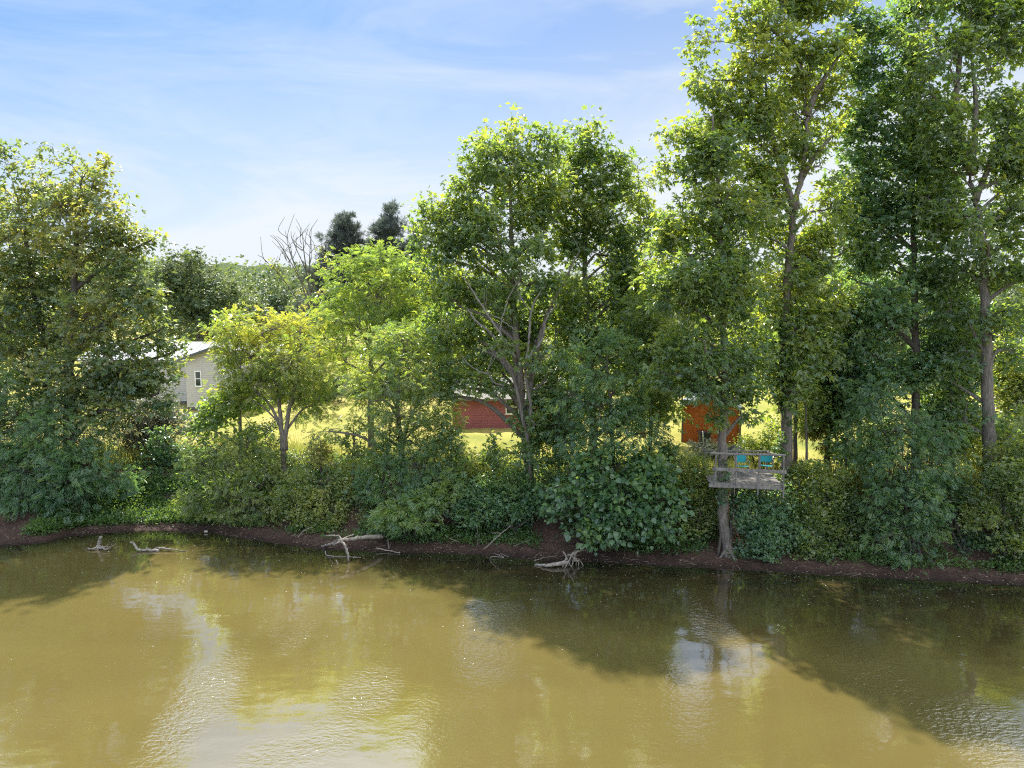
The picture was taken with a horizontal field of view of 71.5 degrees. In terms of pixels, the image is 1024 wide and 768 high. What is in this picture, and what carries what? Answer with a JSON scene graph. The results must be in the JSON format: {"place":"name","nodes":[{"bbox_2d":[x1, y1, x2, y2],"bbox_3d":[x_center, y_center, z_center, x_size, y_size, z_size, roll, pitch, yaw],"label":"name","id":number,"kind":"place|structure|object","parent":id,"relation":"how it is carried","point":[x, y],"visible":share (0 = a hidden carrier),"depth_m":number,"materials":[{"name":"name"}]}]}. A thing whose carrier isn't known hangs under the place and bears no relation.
{"place":"outdoors","nodes":[
{"label":"outdoors","id":0,"kind":"place"},
{"bbox_2d":[3,258,1002,323],"bbox_3d":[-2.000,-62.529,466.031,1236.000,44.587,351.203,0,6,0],"label":"hill","id":1,"kind":"structure","parent":0,"point":[239,266],"depth_m":392.32,"materials":[{"name":"green plant"}]},
{"bbox_2d":[0,531,1023,767],"bbox_3d":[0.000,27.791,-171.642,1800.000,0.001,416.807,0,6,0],"label":"water","id":2,"kind":"structure","parent":0,"point":[128,655],"depth_m":20.25,"materials":[{"name":"brown liquid"}]},
{"bbox_2d":[86,536,116,550],"bbox_3d":[-17.331,6.756,30.111,1.140,0.733,0.826,1,6,12],"label":"driftwood stump","id":3,"kind":"object","parent":2,"relation":"in","point":[99,543],"visible":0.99,"depth_m":29.93,"materials":[{"name":"grey wood"}]},
{"bbox_2d":[130,541,159,551],"bbox_3d":[-15.440,6.819,29.723,1.474,0.386,0.326,2,6,17],"label":"driftwood log","id":4,"kind":"object","parent":2,"relation":"on","point":[142,550],"visible":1,"depth_m":29.64,"materials":[{"name":"grey wood"}]},
{"bbox_2d":[155,547,182,550],"bbox_3d":[-14.268,6.912,29.731,1.481,0.178,0.179,1,6,10],"label":"driftwood plank","id":5,"kind":"object","parent":2,"relation":"on","point":[160,548],"visible":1,"depth_m":29.70,"materials":[{"name":"grey wood"}]},
{"bbox_2d":[325,551,360,557],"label":"sunken branch","id":6,"kind":"object","parent":2,"relation":"on","point":[338,556],"visible":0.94,"depth_m":29.00,"materials":[{"name":"grey wood"}]},
{"bbox_2d":[470,525,510,550],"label":"forked branch","id":7,"kind":"object","parent":2,"relation":"on","point":[495,538],"visible":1,"depth_m":29.54,"materials":[{"name":"wood"}]},
{"bbox_2d":[10,534,1023,731],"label":"floating leaves","id":8,"kind":"object","parent":2,"relation":"on","point":[562,585],"visible":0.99,"depth_m":26.08,"materials":[{"name":"plant"}]},
{"bbox_2d":[0,325,1023,585],"bbox_3d":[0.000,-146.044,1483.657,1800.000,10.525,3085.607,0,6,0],"label":"ground","id":9,"kind":"structure","parent":0,"point":[478,437],"depth_m":30.70,"materials":[{"name":"green plant"}]},
{"bbox_2d":[0,138,97,447],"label":"broad tree","id":10,"kind":"object","parent":9,"relation":"on","point":[12,347],"visible":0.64,"depth_m":35.92,"materials":[{"name":"green plant"}]},
{"bbox_2d":[0,364,150,525],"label":"overhanging shrub","id":11,"kind":"object","parent":9,"relation":"on","point":[33,449],"visible":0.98,"depth_m":32.84,"materials":[{"name":"green plant"}]},
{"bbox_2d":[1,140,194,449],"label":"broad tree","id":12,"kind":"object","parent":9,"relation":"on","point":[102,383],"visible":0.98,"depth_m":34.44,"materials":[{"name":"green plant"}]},
{"bbox_2d":[19,471,232,537],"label":"bank weeds","id":13,"kind":"object","parent":9,"relation":"on","point":[130,511],"visible":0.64,"depth_m":33.36,"materials":[{"name":"green plant"}]},
{"bbox_2d":[99,384,194,452],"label":"silver shrub","id":14,"kind":"object","parent":9,"relation":"on","point":[135,439],"visible":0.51,"depth_m":37.58,"materials":[{"name":"green plant"}]},
{"bbox_2d":[132,424,191,472],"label":"bank sapling","id":15,"kind":"object","parent":9,"relation":"on","point":[159,454],"visible":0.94,"depth_m":35.88,"materials":[{"name":"green plant"}]},
{"bbox_2d":[78,341,292,409],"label":"cream house","id":16,"kind":"structure","parent":9,"relation":"on","point":[198,369],"depth_m":53.33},
{"bbox_2d":[194,371,201,386],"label":"window","id":17,"kind":"structure","parent":16,"relation":"in","point":[198,382],"depth_m":53.19,"materials":[{"name":"white paint"}]},
{"bbox_2d":[130,243,262,341],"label":"round tree","id":18,"kind":"object","parent":9,"relation":"on","point":[203,304],"visible":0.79,"depth_m":78.51,"materials":[{"name":"green plant"}]},
{"bbox_2d":[172,308,283,483],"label":"broadleaf sapling","id":19,"kind":"object","parent":9,"relation":"on","point":[215,418],"visible":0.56,"depth_m":34.24,"materials":[{"name":"green plant"}]},
{"bbox_2d":[188,273,272,339],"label":"background tree","id":20,"kind":"object","parent":9,"relation":"on","point":[254,298],"visible":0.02,"depth_m":91.13,"materials":[{"name":"green plant"}]},
{"bbox_2d":[162,419,299,527],"bbox_3d":[-12.823,4.101,32.921,6.498,4.843,3.960,0,6,0],"label":"round shrub","id":21,"kind":"object","parent":9,"relation":"on","point":[196,509],"visible":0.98,"depth_m":32.66,"materials":[{"name":"green plant"}]},
{"bbox_2d":[219,286,283,364],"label":"background tree","id":22,"kind":"object","parent":9,"relation":"on","point":[251,309],"visible":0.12,"depth_m":87.19,"materials":[{"name":"green plant"}]},
{"bbox_2d":[192,302,346,482],"bbox_3d":[-11.440,0.451,33.864,7.290,8.778,4.676,0,6,0],"label":"yellowing tree","id":23,"kind":"object","parent":9,"relation":"on","point":[271,372],"visible":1,"depth_m":33.51,"materials":[{"name":"green plant"}]},
{"bbox_2d":[244,279,312,359],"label":"background tree","id":24,"kind":"object","parent":9,"relation":"on","point":[280,303],"visible":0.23,"depth_m":93.82,"materials":[{"name":"green plant"}]},
{"bbox_2d":[245,410,335,480],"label":"edge bush","id":25,"kind":"object","parent":9,"relation":"on","point":[296,459],"visible":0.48,"depth_m":34.24,"materials":[{"name":"green plant"}]},
{"bbox_2d":[258,216,334,403],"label":"dying tree","id":26,"kind":"object","parent":9,"relation":"on","point":[276,268],"visible":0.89,"depth_m":55.30,"materials":[{"name":"grey plant"}]},
{"bbox_2d":[273,292,341,359],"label":"background tree","id":27,"kind":"object","parent":9,"relation":"on","point":[324,338],"visible":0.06,"depth_m":104.10,"materials":[{"name":"green plant"}]},
{"bbox_2d":[284,363,353,402],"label":"background tree","id":28,"kind":"object","parent":9,"relation":"on","point":[337,390],"visible":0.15,"depth_m":57.98,"materials":[{"name":"green plant"}]},
{"bbox_2d":[303,435,335,479],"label":"bank sapling","id":29,"kind":"object","parent":9,"relation":"on","point":[321,452],"visible":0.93,"depth_m":33.42,"materials":[{"name":"green plant"}]},
{"bbox_2d":[262,460,385,533],"bbox_3d":[-8.342,4.965,32.094,5.556,3.058,2.977,0,6,0],"label":"pale bank shrub","id":30,"kind":"object","parent":9,"relation":"on","point":[304,493],"visible":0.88,"depth_m":31.86,"materials":[{"name":"green plant"}]},
{"bbox_2d":[293,209,380,381],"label":"pine tree","id":31,"kind":"object","parent":9,"relation":"on","point":[345,225],"visible":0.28,"depth_m":70.23,"materials":[{"name":"green plant"}]},
{"bbox_2d":[321,534,383,560],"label":"fallen tree","id":32,"kind":"object","parent":9,"relation":"on","point":[377,536],"visible":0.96,"depth_m":29.09,"materials":[{"name":"grey wood"}]},
{"bbox_2d":[331,420,374,480],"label":"bank sapling","id":33,"kind":"object","parent":9,"relation":"on","point":[355,451],"visible":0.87,"depth_m":32.70,"materials":[{"name":"green plant"}]},
{"bbox_2d":[337,350,410,397],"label":"background tree","id":34,"kind":"object","parent":9,"relation":"on","point":[382,381],"visible":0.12,"depth_m":61.81,"materials":[{"name":"green plant"}]},
{"bbox_2d":[297,237,459,451],"bbox_3d":[-6.883,-1.817,36.748,9.109,11.576,5.888,0,6,0],"label":"locust tree","id":35,"kind":"object","parent":9,"relation":"on","point":[342,300],"visible":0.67,"depth_m":36.05,"materials":[{"name":"green plant"}]},
{"bbox_2d":[359,438,400,498],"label":"bank sapling","id":36,"kind":"object","parent":9,"relation":"on","point":[373,460],"visible":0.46,"depth_m":32.15,"materials":[{"name":"green plant"}]},
{"bbox_2d":[353,198,422,344],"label":"pine tree","id":37,"kind":"object","parent":9,"relation":"on","point":[385,226],"visible":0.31,"depth_m":70.13,"materials":[{"name":"green plant"}]},
{"bbox_2d":[300,306,481,493],"bbox_3d":[-5.409,0.744,32.240,7.902,8.791,4.628,1,6,14],"label":"walnut tree","id":38,"kind":"object","parent":9,"relation":"on","point":[394,354],"visible":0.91,"depth_m":31.76,"materials":[{"name":"green plant"}]},
{"bbox_2d":[343,432,474,513],"bbox_3d":[-4.556,4.139,31.389,5.856,4.193,3.119,0,6,0],"label":"bank shrub","id":39,"kind":"object","parent":9,"relation":"on","point":[390,491],"visible":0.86,"depth_m":31.27,"materials":[{"name":"green plant"}]},
{"bbox_2d":[363,463,465,539],"bbox_3d":[-3.886,5.101,30.472,4.805,3.328,2.819,-3,6,-23],"label":"ferny bush","id":40,"kind":"object","parent":9,"relation":"on","point":[411,517],"visible":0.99,"depth_m":30.20,"materials":[{"name":"green plant"}]},
{"bbox_2d":[397,225,431,381],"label":"pine tree","id":41,"kind":"object","parent":9,"relation":"on","point":[421,261],"visible":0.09,"depth_m":70.44,"materials":[{"name":"green plant"}]},
{"bbox_2d":[411,307,479,377],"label":"background tree","id":42,"kind":"object","parent":9,"relation":"on","point":[456,362],"visible":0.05,"depth_m":74.31,"materials":[{"name":"green plant"}]},
{"bbox_2d":[421,421,471,516],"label":"bank sapling","id":43,"kind":"object","parent":9,"relation":"on","point":[451,447],"visible":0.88,"depth_m":31.35,"materials":[{"name":"green plant"}]},
{"bbox_2d":[441,444,516,493],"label":"light shrub","id":44,"kind":"object","parent":9,"relation":"on","point":[473,471],"visible":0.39,"depth_m":32.21,"materials":[{"name":"green plant"}]},
{"bbox_2d":[476,428,507,493],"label":"bank sapling","id":45,"kind":"object","parent":9,"relation":"on","point":[496,450],"visible":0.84,"depth_m":31.63,"materials":[{"name":"green plant"}]},
{"bbox_2d":[394,102,599,483],"bbox_3d":[-0.677,-3.652,31.828,9.206,17.053,6.729,0,6,0],"label":"tall tree","id":46,"kind":"object","parent":9,"relation":"on","point":[480,217],"visible":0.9,"depth_m":30.81,"materials":[{"name":"green plant"}]},
{"bbox_2d":[460,262,557,516],"bbox_3d":[-0.126,0.403,30.183,4.130,11.395,0.855,0,6,0],"label":"dead tree","id":47,"kind":"object","parent":9,"relation":"on","point":[527,437],"visible":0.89,"depth_m":30.04,"materials":[{"name":"wood"}]},
{"bbox_2d":[449,377,570,428],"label":"red house","id":48,"kind":"structure","parent":9,"relation":"on","point":[479,415],"depth_m":45.43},
{"bbox_2d":[505,401,518,414],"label":"window","id":49,"kind":"structure","parent":48,"relation":"in","point":[514,407],"depth_m":45.36,"materials":[{"name":"white paint"}]},
{"bbox_2d":[441,448,579,536],"bbox_3d":[0.029,4.638,30.640,6.205,3.641,3.091,0,6,0],"label":"bank shrub","id":50,"kind":"object","parent":9,"relation":"on","point":[481,504],"visible":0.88,"depth_m":30.51,"materials":[{"name":"green plant"}]},
{"bbox_2d":[0,443,1021,543],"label":"bank cover","id":51,"kind":"object","parent":9,"relation":"on","point":[148,467],"visible":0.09,"depth_m":33.52,"materials":[{"name":"green plant"}]},
{"bbox_2d":[0,250,1023,344],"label":"distant woods","id":52,"kind":"object","parent":9,"relation":"on","point":[293,282],"visible":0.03,"depth_m":118.27,"materials":[{"name":"green plant"}]},
{"bbox_2d":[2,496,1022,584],"bbox_3d":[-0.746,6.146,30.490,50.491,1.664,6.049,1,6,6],"label":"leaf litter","id":53,"kind":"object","parent":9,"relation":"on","point":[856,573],"visible":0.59,"depth_m":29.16,"materials":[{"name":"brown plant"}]},
{"bbox_2d":[476,334,562,376],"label":"background tree","id":54,"kind":"object","parent":9,"relation":"on","point":[505,372],"visible":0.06,"depth_m":67.68,"materials":[{"name":"green plant"}]},
{"bbox_2d":[18,470,1023,574],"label":"bank weeds","id":55,"kind":"object","parent":9,"relation":"on","point":[699,544],"visible":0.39,"depth_m":29.97,"materials":[{"name":"green plant"}]},
{"bbox_2d":[536,389,589,473],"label":"bank sapling","id":56,"kind":"object","parent":9,"relation":"on","point":[557,458],"visible":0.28,"depth_m":30.80,"materials":[{"name":"green plant"}]},
{"bbox_2d":[534,549,591,567],"bbox_3d":[2.075,7.089,28.271,2.405,1.082,1.076,0,6,0],"label":"root wad","id":57,"kind":"object","parent":9,"relation":"on","point":[566,562],"visible":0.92,"depth_m":27.95,"materials":[{"name":"grey wood"}]},
{"bbox_2d":[556,325,617,381],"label":"background tree","id":58,"kind":"object","parent":9,"relation":"on","point":[593,367],"visible":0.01,"depth_m":72.03,"materials":[{"name":"green plant"}]},
{"bbox_2d":[529,105,693,458],"bbox_3d":[4.818,-4.359,33.648,8.787,17.258,5.388,0,6,0],"label":"tall tree","id":59,"kind":"object","parent":9,"relation":"on","point":[588,155],"visible":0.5,"depth_m":33.08,"materials":[{"name":"green plant"}]},
{"bbox_2d":[537,320,686,478],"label":"feathery tree","id":60,"kind":"object","parent":9,"relation":"on","point":[625,413],"visible":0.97,"depth_m":29.23,"materials":[{"name":"green plant"}]},
{"bbox_2d":[532,432,698,555],"bbox_3d":[4.075,4.521,28.719,7.052,4.983,3.522,0,6,0],"label":"leaf shrub","id":61,"kind":"object","parent":9,"relation":"on","point":[634,514],"visible":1,"depth_m":28.23,"materials":[{"name":"green plant"}]},
{"bbox_2d":[593,275,694,482],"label":"understory tree","id":62,"kind":"object","parent":9,"relation":"on","point":[641,325],"visible":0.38,"depth_m":31.32,"materials":[{"name":"green plant"}]},
{"bbox_2d":[597,149,696,437],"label":"wispy tree","id":63,"kind":"object","parent":9,"relation":"on","point":[650,179],"visible":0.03,"depth_m":41.10,"materials":[{"name":"green plant"}]},
{"bbox_2d":[635,353,703,390],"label":"background tree","id":64,"kind":"object","parent":9,"relation":"on","point":[671,372],"visible":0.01,"depth_m":65.43,"materials":[{"name":"green plant"}]},
{"bbox_2d":[651,440,695,470],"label":"bank sapling","id":65,"kind":"object","parent":9,"relation":"on","point":[669,450],"visible":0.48,"depth_m":30.71,"materials":[{"name":"green plant"}]},
{"bbox_2d":[668,449,730,541],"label":"bank shrub","id":66,"kind":"object","parent":9,"relation":"on","point":[705,494],"visible":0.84,"depth_m":29.34,"materials":[{"name":"green plant"}]},
{"bbox_2d":[697,430,711,446],"bbox_3d":[10.651,3.044,39.447,0.640,0.870,0.750,0,6,0],"label":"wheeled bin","id":67,"kind":"object","parent":9,"relation":"on","point":[706,435],"visible":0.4,"depth_m":39.16,"materials":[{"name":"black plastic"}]},
{"bbox_2d":[680,435,730,461],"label":"grey shrub","id":68,"kind":"object","parent":9,"relation":"on","point":[710,447],"visible":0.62,"depth_m":35.91,"materials":[{"name":"green plant"}]},
{"bbox_2d":[623,109,790,559],"bbox_3d":[7.532,-1.598,27.767,5.526,17.465,5.403,4,7,35],"label":"tall tree","id":69,"kind":"object","parent":9,"relation":"on","point":[717,282],"visible":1,"depth_m":26.96,"materials":[{"name":"green plant"}]},
{"bbox_2d":[714,459,732,555],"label":"trunk ivy","id":70,"kind":"object","parent":69,"relation":"attached to","point":[721,502],"visible":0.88,"depth_m":28.08,"materials":[{"name":"green plant"}]},
{"bbox_2d":[701,449,786,537],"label":"viewing deck","id":71,"kind":"structure","parent":69,"relation":"attached to","point":[754,479],"depth_m":27.80,"materials":[{"name":"grey wood"}]},
{"bbox_2d":[734,455,749,474],"bbox_3d":[9.464,3.328,29.289,0.552,0.836,0.604,0,6,5],"label":"folding chair","id":72,"kind":"object","parent":71,"relation":"on","point":[741,458],"visible":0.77,"depth_m":29.52,"materials":[{"name":"teal fabric"}]},
{"bbox_2d":[760,456,773,475],"bbox_3d":[10.517,3.317,29.387,0.552,0.836,0.603,2,6,15],"label":"folding chair","id":73,"kind":"object","parent":71,"relation":"on","point":[766,459],"visible":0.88,"depth_m":29.57,"materials":[{"name":"teal fabric"}]},
{"bbox_2d":[679,393,741,443],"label":"orange shed","id":74,"kind":"structure","parent":9,"relation":"on","point":[695,412],"depth_m":40.54,"materials":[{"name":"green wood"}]},
{"bbox_2d":[727,444,747,460],"bbox_3d":[11.651,3.475,36.815,1.512,0.790,1.651,0,6,0],"label":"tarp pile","id":75,"kind":"object","parent":9,"relation":"on","point":[731,447],"visible":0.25,"depth_m":36.56,"materials":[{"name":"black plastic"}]},
{"bbox_2d":[707,319,770,381],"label":"background tree","id":76,"kind":"object","parent":9,"relation":"on","point":[762,374],"visible":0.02,"depth_m":73.62,"materials":[{"name":"green plant"}]},
{"bbox_2d":[729,413,780,469],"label":"yellow shrub","id":77,"kind":"object","parent":9,"relation":"on","point":[764,445],"visible":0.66,"depth_m":33.83,"materials":[{"name":"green plant"}]},
{"bbox_2d":[727,481,819,565],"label":"bank shrub","id":78,"kind":"object","parent":9,"relation":"on","point":[764,536],"visible":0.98,"depth_m":28.10,"materials":[{"name":"green plant"}]},
{"bbox_2d":[674,0,894,518],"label":"tall tree","id":79,"kind":"object","parent":9,"relation":"on","point":[804,267],"visible":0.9,"depth_m":28.30,"materials":[{"name":"green plant"}]},
{"bbox_2d":[770,305,798,508],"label":"trunk ivy","id":80,"kind":"object","parent":79,"relation":"attached to","point":[781,437],"visible":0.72,"depth_m":29.13,"materials":[{"name":"green plant"}]},
{"bbox_2d":[747,296,847,477],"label":"understory tree","id":81,"kind":"object","parent":9,"relation":"on","point":[797,422],"visible":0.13,"depth_m":32.13,"materials":[{"name":"green plant"}]},
{"bbox_2d":[779,327,840,490],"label":"broad sapling","id":82,"kind":"object","parent":9,"relation":"on","point":[813,398],"visible":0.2,"depth_m":30.34,"materials":[{"name":"green plant"}]},
{"bbox_2d":[773,455,881,564],"bbox_3d":[12.717,4.928,28.695,4.874,4.002,3.153,0,6,0],"label":"bank shrub","id":83,"kind":"object","parent":9,"relation":"on","point":[839,507],"visible":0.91,"depth_m":28.44,"materials":[{"name":"green plant"}]},
{"bbox_2d":[797,324,863,472],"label":"cedar tree","id":84,"kind":"object","parent":9,"relation":"on","point":[818,434],"visible":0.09,"depth_m":32.83,"materials":[{"name":"green plant"}]},
{"bbox_2d":[816,408,880,489],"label":"bank sapling","id":85,"kind":"object","parent":9,"relation":"on","point":[837,443],"visible":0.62,"depth_m":30.37,"materials":[{"name":"green plant"}]},
{"bbox_2d":[818,266,907,467],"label":"understory tree","id":86,"kind":"object","parent":9,"relation":"on","point":[849,284],"visible":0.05,"depth_m":32.40,"materials":[{"name":"green plant"}]},
{"bbox_2d":[863,318,924,372],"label":"background tree","id":87,"kind":"object","parent":9,"relation":"on","point":[898,340],"visible":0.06,"depth_m":76.93,"materials":[{"name":"green plant"}]},
{"bbox_2d":[812,0,984,476],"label":"tall tree","id":88,"kind":"object","parent":9,"relation":"on","point":[895,306],"visible":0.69,"depth_m":29.49,"materials":[{"name":"green plant"}]},
{"bbox_2d":[833,374,989,578],"bbox_3d":[15.724,3.366,27.840,5.712,7.477,4.432,0,6,0],"label":"tall drooping shrub","id":89,"kind":"object","parent":9,"relation":"on","point":[921,485],"visible":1,"depth_m":27.70,"materials":[{"name":"green plant"}]},
{"bbox_2d":[877,0,1023,508],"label":"tall tree","id":90,"kind":"object","parent":9,"relation":"on","point":[977,19],"visible":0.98,"depth_m":27.68,"materials":[{"name":"green plant"}]},
{"bbox_2d":[899,254,1005,476],"bbox_3d":[19.243,-0.585,31.072,4.322,10.216,3.139,-2,6,-18],"label":"understory tree","id":91,"kind":"object","parent":9,"relation":"on","point":[975,385],"visible":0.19,"depth_m":30.63,"materials":[{"name":"green plant"}]},
{"bbox_2d":[924,383,981,477],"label":"bank sapling","id":92,"kind":"object","parent":9,"relation":"on","point":[949,395],"visible":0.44,"depth_m":30.22,"materials":[{"name":"green plant"}]},
{"bbox_2d":[898,335,1023,472],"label":"sunlit thicket","id":93,"kind":"object","parent":9,"relation":"on","point":[1006,384],"visible":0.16,"depth_m":32.15,"materials":[{"name":"green plant"}]},
{"bbox_2d":[926,455,1001,555],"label":"dark shrub","id":94,"kind":"object","parent":9,"relation":"on","point":[982,543],"visible":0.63,"depth_m":28.10,"materials":[{"name":"green plant"}]},
{"bbox_2d":[947,400,1023,561],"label":"edge shrub","id":95,"kind":"object","parent":9,"relation":"on","point":[1006,478],"visible":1,"depth_m":27.24,"materials":[{"name":"green plant"}]},
{"bbox_2d":[970,297,1023,454],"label":"understory tree","id":96,"kind":"object","parent":9,"relation":"on","point":[1014,398],"visible":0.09,"depth_m":32.93,"materials":[{"name":"green plant"}]},
{"bbox_2d":[977,288,1023,369],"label":"background tree","id":97,"kind":"object","parent":9,"relation":"on","point":[1004,301],"visible":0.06,"depth_m":69.42,"materials":[{"name":"green plant"}]},
{"bbox_2d":[0,0,1023,281],"label":"sky","id":98,"kind":"structure","parent":0,"point":[228,120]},
{"bbox_2d":[1,417,1023,496],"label":"tall grass","id":99,"kind":"structure","parent":0,"point":[127,456],"depth_m":34.86,"materials":[{"name":"plant"}]}
]}

